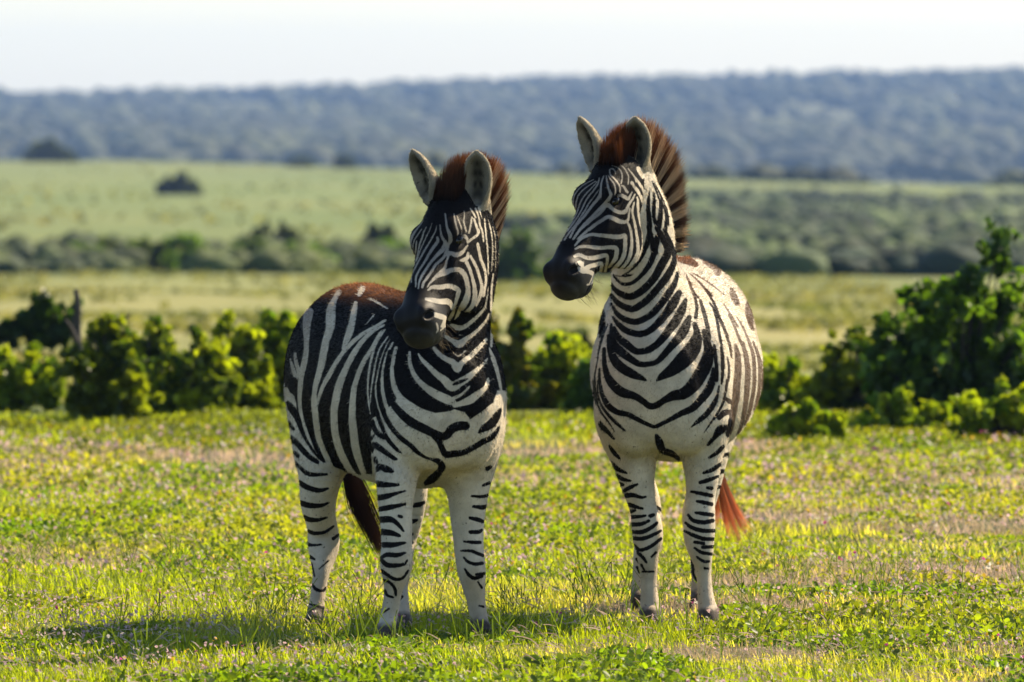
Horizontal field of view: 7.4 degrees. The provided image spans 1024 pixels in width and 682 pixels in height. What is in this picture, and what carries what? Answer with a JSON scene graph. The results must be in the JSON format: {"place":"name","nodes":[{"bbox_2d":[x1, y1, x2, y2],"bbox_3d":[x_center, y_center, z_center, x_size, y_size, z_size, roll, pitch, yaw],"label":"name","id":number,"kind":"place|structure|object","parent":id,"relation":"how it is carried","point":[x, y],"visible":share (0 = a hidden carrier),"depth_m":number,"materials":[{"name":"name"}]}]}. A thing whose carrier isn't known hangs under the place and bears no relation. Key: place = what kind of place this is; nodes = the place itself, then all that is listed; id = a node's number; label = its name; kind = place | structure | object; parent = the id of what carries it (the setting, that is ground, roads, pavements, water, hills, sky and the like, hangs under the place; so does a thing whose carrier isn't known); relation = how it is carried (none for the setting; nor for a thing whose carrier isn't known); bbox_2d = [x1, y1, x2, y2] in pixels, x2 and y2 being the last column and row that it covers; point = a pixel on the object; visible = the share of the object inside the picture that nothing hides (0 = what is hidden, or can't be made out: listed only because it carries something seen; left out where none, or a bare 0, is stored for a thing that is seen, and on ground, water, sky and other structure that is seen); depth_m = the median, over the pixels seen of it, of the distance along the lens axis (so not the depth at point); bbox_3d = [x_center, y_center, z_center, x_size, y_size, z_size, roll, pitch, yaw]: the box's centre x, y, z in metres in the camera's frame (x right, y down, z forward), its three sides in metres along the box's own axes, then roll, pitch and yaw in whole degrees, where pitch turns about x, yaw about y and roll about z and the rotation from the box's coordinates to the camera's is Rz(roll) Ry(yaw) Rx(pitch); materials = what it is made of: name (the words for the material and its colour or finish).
{"place":"outdoors","nodes":[
{"label":"outdoors","id":0,"kind":"place"},
{"bbox_2d":[0,402,1023,681],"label":"grass","id":1,"kind":"structure","parent":0,"point":[248,632],"depth_m":31.18,"materials":[{"name":"green plant"}]},
{"bbox_2d":[0,86,1023,681],"bbox_3d":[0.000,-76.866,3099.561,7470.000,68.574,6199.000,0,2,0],"label":"ground","id":2,"kind":"structure","parent":0,"point":[134,222],"depth_m":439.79,"materials":[{"name":"green plant"}]},
{"bbox_2d":[0,341,68,410],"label":"bush","id":3,"kind":"object","parent":2,"relation":"on","point":[26,384],"visible":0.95,"depth_m":53.02,"materials":[{"name":"green plant"}]},
{"bbox_2d":[0,288,84,368],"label":"bush","id":4,"kind":"object","parent":2,"relation":"on","point":[41,318],"visible":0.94,"depth_m":61.94,"materials":[{"name":"green plant"}]},
{"bbox_2d":[22,136,79,161],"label":"bush","id":5,"kind":"object","parent":2,"relation":"on","point":[51,147],"visible":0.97,"depth_m":1058.86,"materials":[{"name":"green plant"}]},
{"bbox_2d":[70,241,103,249],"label":"bush","id":6,"kind":"object","parent":2,"relation":"on","point":[78,245],"visible":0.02,"depth_m":251.92,"materials":[{"name":"green plant"}]},
{"bbox_2d":[65,289,130,384],"bbox_3d":[-2.758,0.062,52.310,0.522,0.815,0.135,-1,2,-39],"label":"dead tree","id":7,"kind":"object","parent":2,"relation":"on","point":[75,330],"visible":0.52,"depth_m":52.21,"materials":[{"name":"grey wood"}]},
{"bbox_2d":[52,312,166,420],"bbox_3d":[-2.644,0.187,51.081,0.772,0.751,0.570,-1,2,-24],"label":"bush","id":8,"kind":"object","parent":2,"relation":"on","point":[108,372],"visible":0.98,"depth_m":51.02,"materials":[{"name":"green plant"}]},
{"bbox_2d":[96,234,133,250],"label":"bush","id":9,"kind":"object","parent":2,"relation":"on","point":[111,245],"visible":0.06,"depth_m":255.90,"materials":[{"name":"green plant"}]},
{"bbox_2d":[126,315,179,384],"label":"bush","id":10,"kind":"object","parent":2,"relation":"on","point":[156,332],"visible":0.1,"depth_m":53.34,"materials":[{"name":"green plant"}]},
{"bbox_2d":[127,234,179,270],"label":"bush","id":11,"kind":"object","parent":2,"relation":"on","point":[157,251],"visible":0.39,"depth_m":243.90,"materials":[{"name":"green plant"}]},
{"bbox_2d":[149,258,173,270],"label":"bush","id":12,"kind":"object","parent":2,"relation":"on","point":[155,265],"visible":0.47,"depth_m":243.80,"materials":[{"name":"green plant"}]},
{"bbox_2d":[154,170,203,194],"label":"bush","id":13,"kind":"object","parent":2,"relation":"on","point":[179,183],"visible":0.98,"depth_m":639.53,"materials":[{"name":"green plant"}]},
{"bbox_2d":[149,232,209,258],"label":"bush","id":14,"kind":"object","parent":2,"relation":"on","point":[187,245],"visible":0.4,"depth_m":247.88,"materials":[{"name":"green plant"}]},
{"bbox_2d":[146,324,255,414],"bbox_3d":[-2.159,0.208,52.676,0.810,0.658,0.584,1,2,19],"label":"bush","id":15,"kind":"object","parent":2,"relation":"on","point":[198,376],"visible":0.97,"depth_m":52.53,"materials":[{"name":"green plant"}]},
{"bbox_2d":[228,238,265,254],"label":"bush","id":16,"kind":"object","parent":2,"relation":"on","point":[255,245],"visible":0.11,"depth_m":255.90,"materials":[{"name":"green plant"}]},
{"bbox_2d":[210,308,285,409],"bbox_3d":[-1.866,0.141,53.332,0.682,0.731,0.445,1,2,19],"label":"bush","id":17,"kind":"object","parent":2,"relation":"on","point":[256,369],"visible":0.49,"depth_m":53.23,"materials":[{"name":"green plant"}]},
{"bbox_2d":[241,219,304,243],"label":"bush","id":18,"kind":"object","parent":2,"relation":"on","point":[285,233],"visible":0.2,"depth_m":289.76,"materials":[{"name":"green plant"}]},
{"bbox_2d":[250,307,297,408],"bbox_3d":[-1.597,0.137,53.614,0.573,0.737,0.490,0,2,0],"label":"bush","id":19,"kind":"object","parent":2,"relation":"on","point":[275,339],"visible":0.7,"depth_m":53.56,"materials":[{"name":"green plant"}]},
{"bbox_2d":[0,230,596,277],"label":"scrub belt","id":20,"kind":"object","parent":2,"relation":"on","point":[20,253],"visible":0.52,"depth_m":236.87,"materials":[{"name":"green plant"}]},
{"bbox_2d":[283,156,316,167],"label":"bush","id":21,"kind":"object","parent":2,"relation":"on","point":[296,161],"visible":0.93,"depth_m":1069.22,"materials":[{"name":"green plant"}]},
{"bbox_2d":[283,241,338,260],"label":"bush","id":22,"kind":"object","parent":2,"relation":"on","point":[292,245],"visible":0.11,"depth_m":243.88,"materials":[{"name":"green plant"}]},
{"bbox_2d":[317,243,360,257],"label":"bush","id":23,"kind":"object","parent":2,"relation":"on","point":[356,253],"visible":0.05,"depth_m":247.94,"materials":[{"name":"green plant"}]},
{"bbox_2d":[332,154,357,168],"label":"bush","id":24,"kind":"object","parent":2,"relation":"on","point":[343,162],"visible":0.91,"depth_m":1049.12,"materials":[{"name":"green plant"}]},
{"bbox_2d":[360,221,400,242],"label":"bush","id":25,"kind":"object","parent":2,"relation":"on","point":[375,233],"visible":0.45,"depth_m":299.84,"materials":[{"name":"green plant"}]},
{"bbox_2d":[380,238,406,248],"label":"bush","id":26,"kind":"object","parent":2,"relation":"on","point":[390,242],"visible":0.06,"depth_m":256.05,"materials":[{"name":"green plant"}]},
{"bbox_2d":[283,147,512,637],"bbox_3d":[-0.405,0.208,30.154,0.609,1.898,2.014,0,2,-17],"label":"zebra","id":27,"kind":"object","parent":2,"relation":"on","point":[399,397],"visible":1,"depth_m":29.58,"materials":[{"name":"multicoloured"}]},
{"bbox_2d":[0,405,1023,681],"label":"herbs","id":28,"kind":"object","parent":2,"relation":"on","point":[304,673],"visible":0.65,"depth_m":36.80,"materials":[{"name":"green plant"}]},
{"bbox_2d":[0,67,1023,184],"bbox_3d":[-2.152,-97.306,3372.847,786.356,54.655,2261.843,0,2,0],"label":"hill thicket","id":29,"kind":"object","parent":2,"relation":"on","point":[965,136],"visible":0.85,"depth_m":3139.43,"materials":[{"name":"plant"}]},
{"bbox_2d":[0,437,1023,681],"bbox_3d":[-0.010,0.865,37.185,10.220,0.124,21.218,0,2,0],"label":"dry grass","id":30,"kind":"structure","parent":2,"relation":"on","point":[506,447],"depth_m":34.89,"materials":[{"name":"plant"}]},
{"bbox_2d":[0,420,1023,681],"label":"wildflowers","id":31,"kind":"object","parent":2,"relation":"on","point":[258,430],"visible":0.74,"depth_m":35.05,"materials":[{"name":"green plant"}]},
{"bbox_2d":[496,226,549,282],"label":"bush","id":32,"kind":"object","parent":2,"relation":"on","point":[520,262],"visible":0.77,"depth_m":214.88,"materials":[{"name":"green plant"}]},
{"bbox_2d":[490,305,565,409],"bbox_3d":[0.031,0.132,53.146,0.717,0.743,0.465,-1,2,-25],"label":"bush","id":33,"kind":"object","parent":2,"relation":"on","point":[530,384],"visible":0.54,"depth_m":53.04,"materials":[{"name":"green plant"}]},
{"bbox_2d":[49,65,1023,93],"bbox_3d":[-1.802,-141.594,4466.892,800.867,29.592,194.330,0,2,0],"label":"ridge trees","id":34,"kind":"object","parent":2,"relation":"on","point":[842,74],"visible":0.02,"depth_m":4416.87,"materials":[{"name":"plant"}]},
{"bbox_2d":[528,330,591,408],"bbox_3d":[0.276,0.211,53.429,0.790,0.574,0.575,0,2,0],"label":"bush","id":35,"kind":"object","parent":2,"relation":"on","point":[567,351],"visible":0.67,"depth_m":53.28,"materials":[{"name":"green plant"}]},
{"bbox_2d":[556,331,593,354],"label":"bush","id":36,"kind":"object","parent":2,"relation":"on","point":[586,339],"visible":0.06,"depth_m":77.97,"materials":[{"name":"green plant"}]},
{"bbox_2d":[557,358,593,413],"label":"bush","id":37,"kind":"object","parent":2,"relation":"on","point":[579,395],"visible":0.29,"depth_m":52.58,"materials":[{"name":"green plant"}]},
{"bbox_2d":[543,113,764,627],"bbox_3d":[0.609,0.115,30.924,0.721,2.013,2.322,0,2,7],"label":"zebra","id":38,"kind":"object","parent":2,"relation":"on","point":[676,368],"visible":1,"depth_m":30.32,"materials":[{"name":"multicoloured"}]},
{"bbox_2d":[406,151,1023,186],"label":"valley bushes","id":39,"kind":"object","parent":2,"relation":"on","point":[762,171],"visible":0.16,"depth_m":1077.16,"materials":[{"name":"green plant"}]},
{"bbox_2d":[500,185,1023,277],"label":"slope thicket","id":40,"kind":"object","parent":2,"relation":"on","point":[815,230],"visible":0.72,"depth_m":361.72,"materials":[{"name":"green plant"}]},
{"bbox_2d":[753,352,810,412],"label":"bush","id":41,"kind":"object","parent":2,"relation":"on","point":[781,386],"visible":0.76,"depth_m":52.74,"materials":[{"name":"green plant"}]},
{"bbox_2d":[764,396,847,440],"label":"bush","id":42,"kind":"object","parent":2,"relation":"on","point":[806,419],"visible":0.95,"depth_m":48.08,"materials":[{"name":"green plant"}]},
{"bbox_2d":[794,325,890,413],"bbox_3d":[2.257,0.248,52.650,0.782,0.712,0.606,0,2,0],"label":"bush","id":43,"kind":"object","parent":2,"relation":"on","point":[833,381],"visible":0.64,"depth_m":52.53,"materials":[{"name":"green plant"}]},
{"bbox_2d":[855,382,959,429],"bbox_3d":[2.493,0.433,49.910,0.658,0.353,0.436,0,2,-13],"label":"bush","id":44,"kind":"object","parent":2,"relation":"on","point":[901,411],"visible":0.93,"depth_m":49.86,"materials":[{"name":"green plant"}]},
{"bbox_2d":[848,216,1023,427],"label":"bush","id":45,"kind":"object","parent":2,"relation":"on","point":[956,343],"visible":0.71,"depth_m":50.63,"materials":[{"name":"green plant"}]},
{"bbox_2d":[947,373,1023,441],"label":"bush","id":46,"kind":"object","parent":2,"relation":"on","point":[1002,412],"visible":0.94,"depth_m":48.03,"materials":[{"name":"green plant"}]},
{"bbox_2d":[0,0,1023,92],"label":"sky","id":47,"kind":"structure","parent":0,"point":[47,45],"materials":[{"name":"white"}]}
]}

